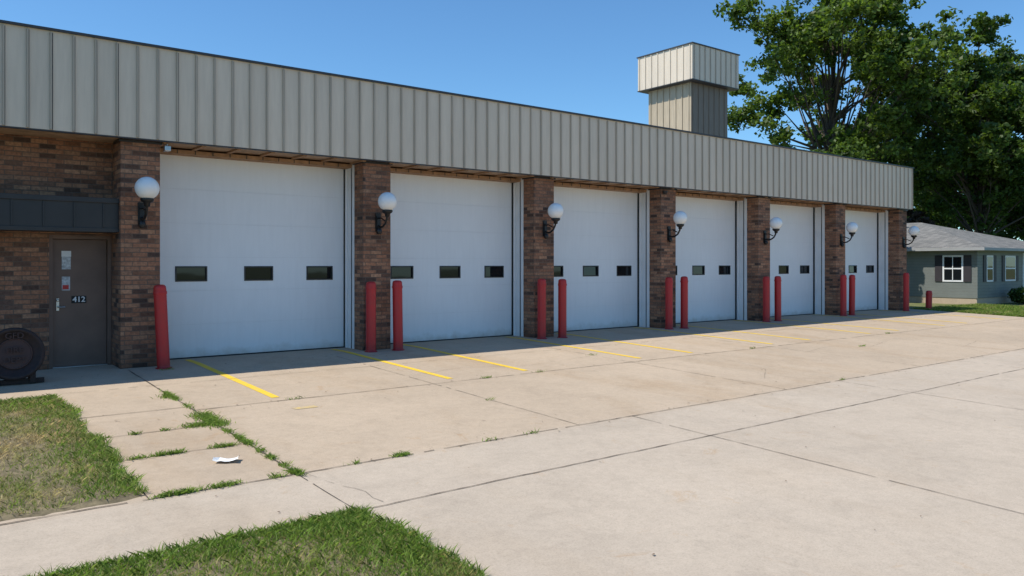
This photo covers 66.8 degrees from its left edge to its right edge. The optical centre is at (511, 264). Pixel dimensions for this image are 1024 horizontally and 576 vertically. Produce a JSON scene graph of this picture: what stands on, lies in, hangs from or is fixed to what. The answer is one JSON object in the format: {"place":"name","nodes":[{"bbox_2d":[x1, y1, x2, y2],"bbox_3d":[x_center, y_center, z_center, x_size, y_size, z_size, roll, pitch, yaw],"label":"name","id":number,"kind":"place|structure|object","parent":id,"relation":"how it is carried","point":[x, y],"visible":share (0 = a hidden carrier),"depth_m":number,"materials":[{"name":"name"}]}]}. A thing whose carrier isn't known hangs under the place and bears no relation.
{"place":"outdoors","nodes":[
{"label":"outdoors","id":0,"kind":"place"},
{"bbox_2d":[0,395,148,521],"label":"lawn","id":1,"kind":"structure","parent":0,"point":[94,501],"depth_m":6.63,"materials":[{"name":"plant"}]},
{"bbox_2d":[27,506,479,575],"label":"lawn","id":2,"kind":"structure","parent":0,"point":[192,569],"depth_m":5.07,"materials":[{"name":"plant"}]},
{"bbox_2d":[0,393,489,575],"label":"grass fringe","id":3,"kind":"object","parent":2,"relation":"on","point":[228,536],"depth_m":5.55,"materials":[{"name":"green plant"}]},
{"bbox_2d":[0,309,1023,575],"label":"concrete apron","id":4,"kind":"object","parent":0,"point":[760,499],"visible":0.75,"depth_m":8.21,"materials":[{"name":"beige concrete"}]},
{"bbox_2d":[0,327,44,384],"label":"round carved sign","id":5,"kind":"object","parent":4,"relation":"on","point":[22,353],"visible":1,"depth_m":11.14,"materials":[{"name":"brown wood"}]},
{"bbox_2d":[153,284,171,368],"bbox_3d":[-5.758,1.028,12.774,0.256,1.402,0.256,-3,2,-38],"label":"bollard","id":6,"kind":"object","parent":4,"relation":"on","point":[161,324],"visible":0.98,"depth_m":12.69,"materials":[{"name":"red metal"}]},
{"bbox_2d":[212,455,239,461],"bbox_3d":[-2.738,1.860,7.441,0.238,0.043,0.151,0,0,-9],"label":"crumpled paper","id":7,"kind":"object","parent":4,"relation":"on","point":[216,459],"visible":1,"depth_m":7.45,"materials":[{"name":"white paper"}]},
{"bbox_2d":[364,281,376,352],"bbox_3d":[-2.762,1.028,15.215,0.256,1.395,0.256,0,0,-13],"label":"bollard","id":8,"kind":"object","parent":4,"relation":"on","point":[370,288],"visible":0.97,"depth_m":15.13,"materials":[{"name":"red metal"}]},
{"bbox_2d":[392,280,404,350],"bbox_3d":[-2.281,1.021,15.511,0.256,1.414,0.256,-1,0,-11],"label":"bollard","id":9,"kind":"object","parent":4,"relation":"on","point":[397,286],"visible":0.99,"depth_m":15.43,"materials":[{"name":"red metal"}]},
{"bbox_2d":[0,20,913,369],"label":"fire station","id":10,"kind":"object","parent":4,"relation":"on","point":[256,234],"visible":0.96,"depth_m":15.68,"materials":[{"name":"metal"}]},
{"bbox_2d":[49,234,111,368],"bbox_3d":[-7.229,0.605,12.998,0.930,2.190,0.200,0,0,-38],"label":"entry door","id":11,"kind":"structure","parent":10,"relation":"in","point":[80,334],"depth_m":13.01,"materials":[{"name":"brown metal"}]},
{"bbox_2d":[134,177,159,227],"bbox_3d":[-5.947,-1.008,12.611,0.370,0.815,0.584,0,0,-38],"label":"globe wall lamp","id":12,"kind":"object","parent":10,"relation":"attached to","point":[147,189],"visible":1,"depth_m":12.45,"materials":[{"name":"white glass"}]},
{"bbox_2d":[160,154,343,359],"bbox_3d":[-4.923,-0.135,14.828,3.728,3.670,0.080,0,0,-38],"label":"overhead door","id":13,"kind":"structure","parent":10,"relation":"in","point":[224,216],"depth_m":14.75,"materials":[{"name":"white paint"}]},
{"bbox_2d":[175,266,332,281],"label":"overhead door windows","id":14,"kind":"structure","parent":10,"relation":"in","point":[182,273],"depth_m":14.82,"materials":[{"name":"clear glass"}]},
{"bbox_2d":[375,192,396,233],"bbox_3d":[-2.503,-1.008,15.285,0.370,0.815,0.584,0,0,-38],"label":"globe wall lamp","id":15,"kind":"object","parent":10,"relation":"attached to","point":[387,202],"visible":1,"depth_m":15.12,"materials":[{"name":"white glass"}]},
{"bbox_2d":[391,266,503,278],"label":"overhead door windows","id":16,"kind":"structure","parent":10,"relation":"in","point":[397,272],"depth_m":17.54,"materials":[{"name":"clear glass"}]},
{"bbox_2d":[390,173,511,343],"bbox_3d":[-1.479,-0.135,17.503,3.728,3.670,0.080,0,0,-38],"label":"overhead door","id":17,"kind":"structure","parent":10,"relation":"in","point":[435,222],"depth_m":17.56,"materials":[{"name":"white paint"}]},
{"bbox_2d":[543,203,563,238],"bbox_3d":[0.940,-1.008,17.960,0.370,0.815,0.584,0,0,-38],"label":"globe wall lamp","id":18,"kind":"object","parent":10,"relation":"attached to","point":[555,212],"visible":1,"depth_m":17.79,"materials":[{"name":"white glass"}]},
{"bbox_2d":[554,266,630,276],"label":"overhead door windows","id":19,"kind":"structure","parent":10,"relation":"in","point":[558,270],"depth_m":20.29,"materials":[{"name":"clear glass"}]},
{"bbox_2d":[554,186,637,331],"bbox_3d":[1.964,-0.135,20.178,3.728,3.670,0.080,0,0,-38],"label":"overhead door","id":20,"kind":"structure","parent":10,"relation":"in","point":[595,227],"depth_m":20.35,"materials":[{"name":"white paint"}]},
{"bbox_2d":[667,211,686,241],"bbox_3d":[4.383,-1.008,20.635,0.370,0.815,0.584,0,0,-38],"label":"globe wall lamp","id":21,"kind":"object","parent":10,"relation":"attached to","point":[680,218],"visible":1,"depth_m":20.47,"materials":[{"name":"white glass"}]},
{"bbox_2d":[676,266,729,274],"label":"overhead door windows","id":22,"kind":"structure","parent":10,"relation":"in","point":[696,270],"depth_m":23.03,"materials":[{"name":"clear glass"}]},
{"bbox_2d":[676,196,734,323],"bbox_3d":[5.407,-0.135,22.852,3.728,3.670,0.080,0,0,-38],"label":"overhead door","id":23,"kind":"structure","parent":10,"relation":"in","point":[707,237],"depth_m":23.13,"materials":[{"name":"white paint"}]},
{"bbox_2d":[763,217,782,244],"bbox_3d":[7.826,-1.008,23.309,0.370,0.815,0.584,0,0,-38],"label":"globe wall lamp","id":24,"kind":"object","parent":10,"relation":"attached to","point":[776,223],"visible":1,"depth_m":23.16,"materials":[{"name":"white glass"}]},
{"bbox_2d":[770,204,813,316],"bbox_3d":[8.850,-0.135,25.527,3.728,3.670,0.080,0,0,-38],"label":"overhead door","id":25,"kind":"structure","parent":10,"relation":"in","point":[792,246],"depth_m":25.90,"materials":[{"name":"white paint"}]},
{"bbox_2d":[779,265,808,273],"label":"overhead door windows","id":26,"kind":"structure","parent":10,"relation":"in","point":[783,269],"depth_m":25.73,"materials":[{"name":"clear glass"}]},
{"bbox_2d":[840,222,857,246],"bbox_3d":[11.270,-1.008,25.984,0.370,0.815,0.584,0,0,-38],"label":"globe wall lamp","id":27,"kind":"object","parent":10,"relation":"attached to","point":[851,228],"visible":1,"depth_m":25.84,"materials":[{"name":"white glass"}]},
{"bbox_2d":[845,210,876,311],"bbox_3d":[12.294,-0.135,28.202,3.728,3.670,0.080,0,0,-38],"label":"overhead door","id":28,"kind":"structure","parent":10,"relation":"in","point":[861,251],"depth_m":28.66,"materials":[{"name":"white paint"}]},
{"bbox_2d":[849,265,873,272],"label":"overhead door windows","id":29,"kind":"structure","parent":10,"relation":"in","point":[852,268],"depth_m":28.61,"materials":[{"name":"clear glass"}]},
{"bbox_2d":[902,226,919,247],"bbox_3d":[14.713,-1.008,28.659,0.370,0.815,0.584,0,0,-38],"label":"globe wall lamp","id":30,"kind":"object","parent":10,"relation":"attached to","point":[913,231],"visible":1,"depth_m":28.51,"materials":[{"name":"white glass"}]},
{"bbox_2d":[95,332,889,498],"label":"pavement weeds","id":31,"kind":"object","parent":4,"relation":"on","point":[208,418],"visible":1,"depth_m":7.98,"materials":[{"name":"green plant"}]},
{"bbox_2d":[0,315,1023,524],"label":"pavement joints","id":32,"kind":"object","parent":4,"relation":"on","point":[527,433],"visible":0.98,"depth_m":9.15,"materials":[{"name":"grey concrete"}]},
{"bbox_2d":[536,279,546,338],"bbox_3d":[0.684,1.025,17.890,0.256,1.402,0.256,0,-1,25],"label":"bollard","id":33,"kind":"object","parent":4,"relation":"on","point":[541,308],"visible":0.98,"depth_m":17.81,"materials":[{"name":"red metal"}]},
{"bbox_2d":[557,279,567,337],"bbox_3d":[1.177,1.032,18.178,0.256,1.392,0.256,0,0,15],"label":"bollard","id":34,"kind":"object","parent":4,"relation":"on","point":[562,308],"visible":0.98,"depth_m":18.09,"materials":[{"name":"red metal"}]},
{"bbox_2d":[186,310,996,408],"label":"yellow bay lines","id":35,"kind":"object","parent":4,"relation":"on","point":[262,391],"visible":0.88,"depth_m":14.88,"materials":[{"name":"paint"}]},
{"bbox_2d":[664,277,672,329],"bbox_3d":[4.149,1.029,20.535,0.256,1.396,0.256,0,-1,-39],"label":"bollard","id":36,"kind":"object","parent":4,"relation":"on","point":[668,303],"visible":0.99,"depth_m":20.45,"materials":[{"name":"red metal"}]},
{"bbox_2d":[680,276,688,328],"bbox_3d":[4.619,1.022,20.840,0.256,1.413,0.256,0,1,-21],"label":"bollard","id":37,"kind":"object","parent":4,"relation":"on","point":[684,303],"visible":0.99,"depth_m":20.76,"materials":[{"name":"red metal"}]},
{"bbox_2d":[762,276,770,321],"bbox_3d":[7.595,1.039,23.210,0.256,1.376,0.256,0,-1,3],"label":"bollard","id":38,"kind":"object","parent":4,"relation":"on","point":[766,298],"visible":0.98,"depth_m":23.13,"materials":[{"name":"red metal"}]},
{"bbox_2d":[774,276,781,320],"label":"bollard","id":39,"kind":"object","parent":4,"relation":"on","point":[777,297],"visible":0.98,"depth_m":23.46,"materials":[{"name":"red metal"}]},
{"bbox_2d":[839,275,847,315],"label":"bollard","id":40,"kind":"object","parent":4,"relation":"on","point":[843,295],"visible":0.98,"depth_m":25.81,"materials":[{"name":"red metal"}]},
{"bbox_2d":[848,275,855,314],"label":"bollard","id":41,"kind":"object","parent":4,"relation":"on","point":[852,278],"visible":0.99,"depth_m":26.15,"materials":[{"name":"red metal"}]},
{"bbox_2d":[902,273,908,310],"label":"bollard","id":42,"kind":"object","parent":4,"relation":"on","point":[905,291],"visible":0.99,"depth_m":28.46,"materials":[{"name":"red metal"}]},
{"bbox_2d":[0,0,1023,240],"label":"sky","id":43,"kind":"structure","parent":0,"point":[576,56],"materials":[{"name":"blue"}]},
{"bbox_2d":[114,328,1002,554],"bbox_3d":[4.462,1.867,13.491,20.329,0.359,11.791,0,0,-38],"label":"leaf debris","id":44,"kind":"object","parent":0,"point":[542,421],"visible":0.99,"depth_m":10.00,"materials":[{"name":"brown plant"}]},
{"bbox_2d":[907,250,1023,303],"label":"walls","id":45,"kind":"structure","parent":0,"point":[921,271],"depth_m":34.49,"materials":[{"name":"grey paint"}]},
{"bbox_2d":[907,223,1023,251],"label":"hip roof","id":46,"kind":"structure","parent":45,"relation":"on","point":[930,237],"depth_m":35.56,"materials":[{"name":"grey"}]},
{"bbox_2d":[935,255,1018,281],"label":"windows","id":47,"kind":"structure","parent":45,"relation":"attached to","point":[948,268],"depth_m":34.06,"materials":[{"name":"white glass"}]},
{"bbox_2d":[909,302,1023,308],"bbox_3d":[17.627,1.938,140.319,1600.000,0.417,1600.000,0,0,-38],"label":"ground","id":48,"kind":"structure","parent":0,"point":[914,305],"depth_m":33.60,"materials":[{"name":"green plant"}]},
{"bbox_2d":[808,145,862,158],"bbox_3d":[14.369,-1.801,35.377,4.339,7.222,4.310,0,0,-7],"label":"maple tree","id":49,"kind":"object","parent":48,"relation":"on","point":[845,150],"visible":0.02,"depth_m":34.67,"materials":[{"name":"green plant"}]},
{"bbox_2d":[712,0,984,160],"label":"maple tree","id":50,"kind":"object","parent":48,"relation":"on","point":[876,56],"visible":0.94,"depth_m":45.88,"materials":[{"name":"green plant"}]},
{"bbox_2d":[796,103,962,228],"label":"maple tree","id":51,"kind":"object","parent":48,"relation":"on","point":[955,224],"visible":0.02,"depth_m":59.90,"materials":[{"name":"green plant"}]},
{"bbox_2d":[907,205,935,224],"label":"plum tree","id":52,"kind":"object","parent":48,"relation":"on","point":[914,216],"visible":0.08,"depth_m":49.39,"materials":[{"name":"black plant"}]},
{"bbox_2d":[925,290,932,308],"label":"bollard","id":53,"kind":"object","parent":48,"relation":"on","point":[928,303],"visible":0.94,"depth_m":29.41,"materials":[{"name":"red metal"}]},
{"bbox_2d":[864,11,1023,235],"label":"maple tree","id":54,"kind":"object","parent":48,"relation":"on","point":[974,157],"visible":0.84,"depth_m":48.97,"materials":[{"name":"green plant"}]},
{"bbox_2d":[873,52,1023,239],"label":"maple tree","id":55,"kind":"object","parent":48,"relation":"on","point":[960,228],"visible":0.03,"depth_m":64.68,"materials":[{"name":"green plant"}]},
{"bbox_2d":[913,163,1019,231],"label":"maple tree","id":56,"kind":"object","parent":48,"relation":"on","point":[972,228],"depth_m":92.19,"materials":[{"name":"green plant"}]},
{"bbox_2d":[968,157,1023,240],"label":"maple tree","id":57,"kind":"object","parent":48,"relation":"on","point":[1017,227],"visible":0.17,"depth_m":56.12,"materials":[{"name":"green plant"}]},
{"bbox_2d":[1007,286,1023,303],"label":"shrub","id":58,"kind":"object","parent":48,"relation":"on","point":[1016,295],"visible":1,"depth_m":34.20,"materials":[{"name":"green plant"}]},
{"bbox_2d":[913,303,1023,316],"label":"neighbour lawn grass","id":59,"kind":"structure","parent":0,"point":[999,309],"depth_m":29.49,"materials":[{"name":"green plant"}]},
{"bbox_2d":[1023,253,1023,293],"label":"front door","id":60,"kind":"structure","parent":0,"point":[1023,270],"depth_m":36.18,"materials":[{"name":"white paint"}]}
]}

